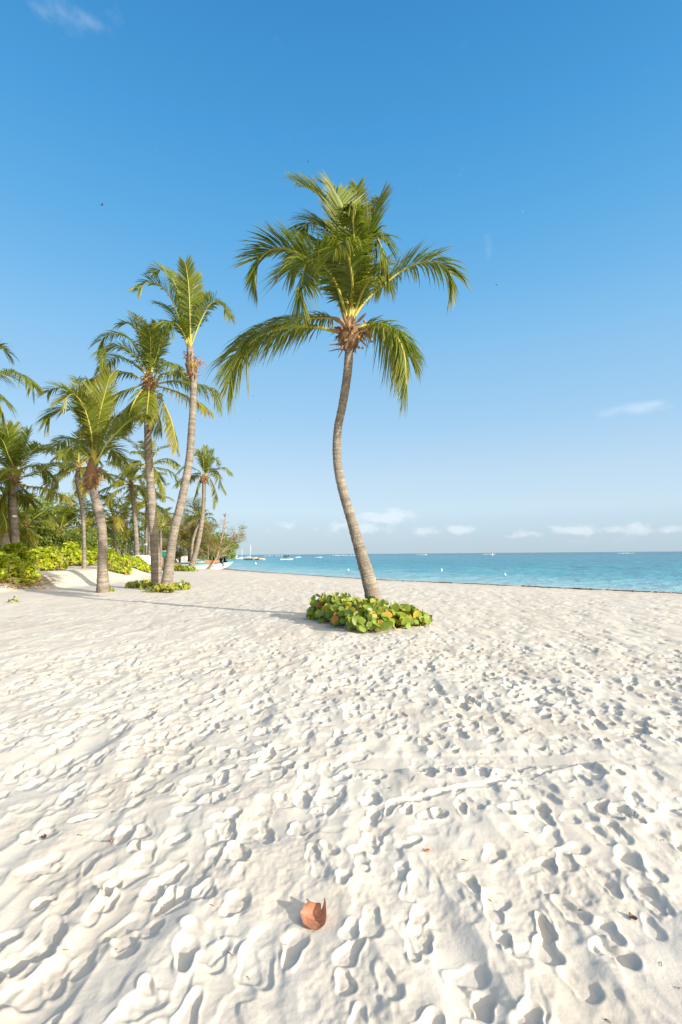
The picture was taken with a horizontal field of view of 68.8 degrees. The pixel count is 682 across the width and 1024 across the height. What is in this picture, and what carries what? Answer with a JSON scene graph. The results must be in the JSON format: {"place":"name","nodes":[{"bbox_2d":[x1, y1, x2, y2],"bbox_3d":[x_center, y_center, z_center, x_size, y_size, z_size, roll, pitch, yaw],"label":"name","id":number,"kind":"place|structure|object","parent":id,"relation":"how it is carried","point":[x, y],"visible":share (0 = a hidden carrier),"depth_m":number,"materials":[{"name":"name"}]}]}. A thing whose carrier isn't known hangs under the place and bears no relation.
{"place":"outdoors","nodes":[
{"label":"outdoors","id":0,"kind":"place"},
{"bbox_2d":[7,596,19,602],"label":"sea grape plant","id":1,"kind":"object","parent":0,"point":[13,599],"visible":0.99,"depth_m":16.37,"materials":[{"name":"green plant"}]},
{"bbox_2d":[0,554,681,1023],"bbox_3d":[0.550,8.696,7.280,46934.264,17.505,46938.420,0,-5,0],"label":"beach","id":2,"kind":"structure","parent":0,"point":[184,794],"depth_m":2.97,"materials":[{"name":"beige sand"}]},
{"bbox_2d":[0,498,43,550],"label":"palm tree","id":3,"kind":"object","parent":2,"relation":"on","point":[28,529],"visible":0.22,"depth_m":32.78,"materials":[{"name":"green plant"}]},
{"bbox_2d":[0,462,44,570],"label":"palm tree","id":4,"kind":"object","parent":2,"relation":"on","point":[4,530],"visible":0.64,"depth_m":25.51,"materials":[{"name":"green plant"}]},
{"bbox_2d":[0,541,45,586],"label":"beach shrub","id":5,"kind":"object","parent":2,"relation":"on","point":[12,559],"visible":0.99,"depth_m":22.15,"materials":[{"name":"green plant"}]},
{"bbox_2d":[0,340,45,431],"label":"palm tree","id":6,"kind":"object","parent":2,"relation":"on","point":[29,382],"visible":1,"depth_m":19.15,"materials":[{"name":"green plant"}]},
{"bbox_2d":[0,420,80,569],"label":"palm tree","id":7,"kind":"object","parent":2,"relation":"on","point":[15,448],"visible":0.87,"depth_m":25.96,"materials":[{"name":"green plant"}]},
{"bbox_2d":[20,493,62,543],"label":"broadleaf tree","id":8,"kind":"object","parent":2,"relation":"on","point":[41,501],"visible":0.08,"depth_m":42.91,"materials":[{"name":"green plant"}]},
{"bbox_2d":[18,492,66,549],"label":"palm tree","id":9,"kind":"object","parent":2,"relation":"on","point":[30,522],"visible":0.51,"depth_m":35.88,"materials":[{"name":"green plant"}]},
{"bbox_2d":[0,573,84,588],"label":"dry creeper","id":10,"kind":"object","parent":2,"relation":"on","point":[18,586],"visible":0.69,"depth_m":21.90,"materials":[{"name":"plant"}]},
{"bbox_2d":[27,546,67,570],"bbox_3d":[-15.989,2.489,26.461,2.842,1.348,2.339,0,-5,0],"label":"beach shrub","id":11,"kind":"object","parent":2,"relation":"on","point":[48,557],"visible":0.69,"depth_m":26.00,"materials":[{"name":"green plant"}]},
{"bbox_2d":[19,508,79,548],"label":"palm tree","id":12,"kind":"object","parent":2,"relation":"on","point":[48,516],"visible":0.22,"depth_m":37.67,"materials":[{"name":"green plant"}]},
{"bbox_2d":[23,524,80,560],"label":"broadleaf tree","id":13,"kind":"object","parent":2,"relation":"on","point":[49,538],"visible":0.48,"depth_m":37.18,"materials":[{"name":"green plant"}]},
{"bbox_2d":[46,549,70,567],"bbox_3d":[-16.721,2.738,29.086,1.836,1.235,1.478,0,-5,0],"label":"beach shrub","id":14,"kind":"object","parent":2,"relation":"on","point":[57,551],"visible":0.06,"depth_m":29.20,"materials":[{"name":"green plant"}]},
{"bbox_2d":[41,492,80,542],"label":"broadleaf tree","id":15,"kind":"object","parent":2,"relation":"on","point":[64,502],"visible":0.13,"depth_m":45.82,"materials":[{"name":"green plant"}]},
{"bbox_2d":[29,505,96,532],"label":"palm tree","id":16,"kind":"object","parent":2,"relation":"on","point":[63,518],"visible":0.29,"depth_m":42.75,"materials":[{"name":"green plant"}]},
{"bbox_2d":[33,430,116,568],"bbox_3d":[-16.030,-0.658,30.226,4.623,8.265,5.250,0,-5,0],"label":"palm tree","id":17,"kind":"object","parent":2,"relation":"on","point":[78,476],"visible":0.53,"depth_m":30.07,"materials":[{"name":"green plant"}]},
{"bbox_2d":[57,541,95,565],"bbox_3d":[-18.902,2.923,34.668,3.282,1.805,2.894,0,-5,0],"label":"beach shrub","id":18,"kind":"object","parent":2,"relation":"on","point":[69,549],"visible":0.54,"depth_m":34.23,"materials":[{"name":"green plant"}]},
{"bbox_2d":[63,526,111,563],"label":"broadleaf tree","id":19,"kind":"object","parent":2,"relation":"on","point":[92,540],"visible":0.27,"depth_m":39.32,"materials":[{"name":"green plant"}]},
{"bbox_2d":[49,495,127,544],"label":"palm tree","id":20,"kind":"object","parent":2,"relation":"on","point":[88,520],"visible":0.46,"depth_m":44.64,"materials":[{"name":"green plant"}]},
{"bbox_2d":[32,364,151,592],"bbox_3d":[-10.512,-1.586,20.945,5.932,9.970,4.073,0,-5,0],"label":"palm tree","id":21,"kind":"object","parent":2,"relation":"on","point":[90,410],"visible":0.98,"depth_m":20.61,"materials":[{"name":"green plant"}]},
{"bbox_2d":[72,545,114,565],"bbox_3d":[-18.465,3.243,37.565,3.625,1.763,3.053,0,-5,0],"label":"beach shrub","id":22,"kind":"object","parent":2,"relation":"on","point":[93,551],"visible":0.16,"depth_m":36.97,"materials":[{"name":"green plant"}]},
{"bbox_2d":[66,515,130,553],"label":"broadleaf tree","id":23,"kind":"object","parent":2,"relation":"on","point":[111,534],"visible":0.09,"depth_m":47.92,"materials":[{"name":"green plant"}]},
{"bbox_2d":[71,484,147,551],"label":"palm tree","id":24,"kind":"object","parent":2,"relation":"on","point":[113,518],"visible":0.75,"depth_m":45.85,"materials":[{"name":"green plant"}]},
{"bbox_2d":[107,548,132,574],"bbox_3d":[-13.873,3.077,30.655,2.182,1.737,1.866,0,-5,0],"label":"beach shrub","id":25,"kind":"object","parent":2,"relation":"on","point":[116,560],"visible":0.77,"depth_m":30.33,"materials":[{"name":"green plant"}]},
{"bbox_2d":[102,491,144,555],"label":"palm tree","id":26,"kind":"object","parent":2,"relation":"on","point":[126,522],"visible":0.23,"depth_m":51.94,"materials":[{"name":"green plant"}]},
{"bbox_2d":[107,520,144,555],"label":"broadleaf tree","id":27,"kind":"object","parent":2,"relation":"on","point":[131,540],"visible":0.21,"depth_m":56.06,"materials":[{"name":"green plant"}]},
{"bbox_2d":[90,459,167,555],"bbox_3d":[-18.709,-0.041,44.497,5.749,9.600,6.880,-4,-6,36],"label":"palm tree","id":28,"kind":"object","parent":2,"relation":"on","point":[132,489],"visible":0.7,"depth_m":43.95,"materials":[{"name":"green plant"}]},
{"bbox_2d":[125,555,150,572],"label":"beach shrub","id":29,"kind":"object","parent":2,"relation":"on","point":[141,564],"visible":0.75,"depth_m":37.77,"materials":[{"name":"green plant"}]},
{"bbox_2d":[135,555,150,563],"bbox_3d":[-16.872,3.954,40.799,2.834,0.816,1.250,1,-5,-12],"label":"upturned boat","id":30,"kind":"object","parent":2,"relation":"on","point":[146,558],"visible":0.26,"depth_m":40.64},
{"bbox_2d":[107,436,181,565],"bbox_3d":[-16.728,-0.768,41.946,6.178,11.639,6.193,1,-5,-17],"label":"palm tree","id":31,"kind":"object","parent":2,"relation":"on","point":[157,481],"visible":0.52,"depth_m":42.15,"materials":[{"name":"green plant"}]},
{"bbox_2d":[115,479,173,554],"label":"palm tree","id":32,"kind":"object","parent":2,"relation":"on","point":[140,505],"visible":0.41,"depth_m":49.87,"materials":[{"name":"green plant"}]},
{"bbox_2d":[124,520,165,555],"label":"broadleaf tree","id":33,"kind":"object","parent":2,"relation":"on","point":[142,551],"visible":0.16,"depth_m":64.71,"materials":[{"name":"green plant"}]},
{"bbox_2d":[74,309,224,585],"bbox_3d":[-8.880,-3.208,22.415,7.114,13.409,5.282,0,-5,0],"label":"palm tree","id":34,"kind":"object","parent":2,"relation":"on","point":[146,398],"visible":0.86,"depth_m":22.35,"materials":[{"name":"green plant"}]},
{"bbox_2d":[125,579,190,592],"bbox_3d":[-7.992,3.269,22.021,2.141,0.524,5.102,3,-6,-37],"label":"sea grape plant","id":35,"kind":"object","parent":2,"relation":"on","point":[158,587],"visible":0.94,"depth_m":21.36,"materials":[{"name":"green plant"}]},
{"bbox_2d":[161,557,164,565],"bbox_3d":[-17.724,5.280,49.799,1.980,1.751,0.490,0,-5,0],"label":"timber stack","id":36,"kind":"object","parent":2,"relation":"on","point":[162,561],"visible":0.12,"depth_m":49.75,"materials":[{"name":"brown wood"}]},
{"bbox_2d":[138,503,189,556],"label":"palm tree","id":37,"kind":"object","parent":2,"relation":"on","point":[161,523],"visible":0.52,"depth_m":55.81,"materials":[{"name":"green plant"}]},
{"bbox_2d":[144,528,186,559],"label":"broadleaf tree","id":38,"kind":"object","parent":2,"relation":"on","point":[166,534],"visible":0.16,"depth_m":69.25,"materials":[{"name":"green plant"}]},
{"bbox_2d":[162,519,187,553],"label":"casuarina tree","id":39,"kind":"object","parent":2,"relation":"on","point":[168,532],"visible":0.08,"depth_m":78.30,"materials":[{"name":"green plant"}]},
{"bbox_2d":[161,563,197,571],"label":"sea grape plant","id":40,"kind":"object","parent":2,"relation":"on","point":[177,567],"visible":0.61,"depth_m":47.53,"materials":[{"name":"green plant"}]},
{"bbox_2d":[159,514,203,562],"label":"casuarina tree","id":41,"kind":"object","parent":2,"relation":"on","point":[182,525],"visible":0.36,"depth_m":67.57,"materials":[{"name":"green plant"}]},
{"bbox_2d":[127,255,236,585],"bbox_3d":[-6.876,-4.282,21.939,4.872,15.476,3.952,0,-5,0],"label":"palm tree","id":42,"kind":"object","parent":2,"relation":"on","point":[186,320],"visible":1,"depth_m":21.58,"materials":[{"name":"green plant"}]},
{"bbox_2d":[175,556,204,563],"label":"fishing boat","id":43,"kind":"object","parent":2,"relation":"on","point":[188,562],"visible":0.18,"depth_m":66.91,"materials":[{"name":"teal paint"}]},
{"bbox_2d":[177,493,213,561],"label":"casuarina tree","id":44,"kind":"object","parent":2,"relation":"on","point":[197,503],"visible":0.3,"depth_m":73.49,"materials":[{"name":"green plant"}]},
{"bbox_2d":[176,520,216,554],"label":"casuarina tree","id":45,"kind":"object","parent":2,"relation":"on","point":[187,543],"visible":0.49,"depth_m":65.80,"materials":[{"name":"green plant"}]},
{"bbox_2d":[185,506,216,559],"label":"palm tree","id":46,"kind":"object","parent":2,"relation":"on","point":[198,513],"visible":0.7,"depth_m":57.85,"materials":[{"name":"green plant"}]},
{"bbox_2d":[172,445,233,567],"bbox_3d":[-15.440,-0.636,55.602,7.373,14.318,3.932,0,-5,0],"label":"palm tree","id":47,"kind":"object","parent":2,"relation":"on","point":[206,458],"visible":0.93,"depth_m":55.18,"materials":[{"name":"green plant"}]},
{"bbox_2d":[174,560,232,568],"bbox_3d":[-17.842,6.858,63.674,8.314,1.551,1.907,0,-5,0],"label":"excursion boat","id":48,"kind":"object","parent":2,"relation":"on","point":[214,566],"visible":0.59,"depth_m":62.96,"materials":[{"name":"white paint"}]},
{"bbox_2d":[189,520,222,560],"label":"casuarina tree","id":49,"kind":"object","parent":2,"relation":"on","point":[209,549],"visible":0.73,"depth_m":63.23,"materials":[{"name":"green plant"}]},
{"bbox_2d":[194,532,221,559],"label":"broadleaf tree","id":50,"kind":"object","parent":2,"relation":"on","point":[199,557],"visible":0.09,"depth_m":232.60,"materials":[{"name":"green plant"}]},
{"bbox_2d":[198,530,228,558],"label":"broadleaf tree","id":51,"kind":"object","parent":2,"relation":"on","point":[225,540],"visible":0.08,"depth_m":247.53,"materials":[{"name":"green plant"}]},
{"bbox_2d":[216,513,227,556],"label":"casuarina tree","id":52,"kind":"object","parent":2,"relation":"on","point":[223,527],"visible":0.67,"depth_m":69.33,"materials":[{"name":"brown plant"}]},
{"bbox_2d":[207,522,246,568],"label":"casuarina tree","id":53,"kind":"object","parent":2,"relation":"on","point":[241,537],"visible":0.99,"depth_m":62.60,"materials":[{"name":"brown plant"}]},
{"bbox_2d":[218,540,235,558],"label":"broadleaf tree","id":54,"kind":"object","parent":2,"relation":"on","point":[228,553],"visible":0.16,"depth_m":264.58,"materials":[{"name":"green plant"}]},
{"bbox_2d":[222,542,239,558],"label":"broadleaf tree","id":55,"kind":"object","parent":2,"relation":"on","point":[235,545],"visible":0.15,"depth_m":279.26,"materials":[{"name":"green plant"}]},
{"bbox_2d":[300,898,325,929],"bbox_3d":[-0.118,1.639,2.044,0.127,0.074,0.107,-3,-6,29],"label":"dry leaf","id":56,"kind":"object","parent":2,"relation":"on","point":[313,915],"visible":1,"depth_m":2.06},
{"bbox_2d":[200,169,471,600],"bbox_3d":[-0.290,-3.327,11.951,5.385,11.813,5.415,-5,-7,43],"label":"palm tree","id":57,"kind":"object","parent":2,"relation":"on","point":[338,260],"visible":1,"depth_m":11.58,"materials":[{"name":"green plant"}]},
{"bbox_2d":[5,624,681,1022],"bbox_3d":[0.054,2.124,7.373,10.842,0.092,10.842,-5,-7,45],"label":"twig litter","id":58,"kind":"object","parent":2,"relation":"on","point":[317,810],"visible":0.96,"depth_m":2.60,"materials":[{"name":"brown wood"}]},
{"bbox_2d":[305,592,433,632],"bbox_3d":[0.353,2.102,10.676,1.979,0.712,2.906,3,-6,-37],"label":"sea grape plant","id":59,"kind":"object","parent":2,"relation":"on","point":[370,613],"visible":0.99,"depth_m":9.99,"materials":[{"name":"green plant"}]},
{"bbox_2d":[376,579,681,593],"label":"seaweed","id":60,"kind":"object","parent":2,"relation":"on","point":[555,587],"visible":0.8,"depth_m":24.49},
{"bbox_2d":[629,912,637,919],"bbox_3d":[1.212,1.674,2.062,0.027,0.018,0.030,2,-6,-31],"label":"leaf scrap","id":61,"kind":"object","parent":2,"relation":"on","point":[633,916],"visible":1,"depth_m":2.06,"materials":[{"name":"brown plant"}]},
{"bbox_2d":[0,0,681,554],"label":"sky","id":62,"kind":"structure","parent":0,"point":[545,415],"materials":[{"name":"blue"}]},
{"bbox_2d":[197,551,681,592],"bbox_3d":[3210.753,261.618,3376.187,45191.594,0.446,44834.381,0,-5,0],"label":"sea","id":63,"kind":"structure","parent":0,"point":[650,571],"depth_m":69.83,"materials":[{"name":"liquid"}]},
{"bbox_2d":[241,545,257,558],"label":"sailing boat","id":64,"kind":"object","parent":63,"relation":"on","point":[250,554],"visible":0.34,"depth_m":239.00,"materials":[{"name":"metal"}]},
{"bbox_2d":[243,558,265,559],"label":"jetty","id":65,"kind":"object","parent":63,"relation":"in","point":[254,558],"visible":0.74,"depth_m":191.86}
]}

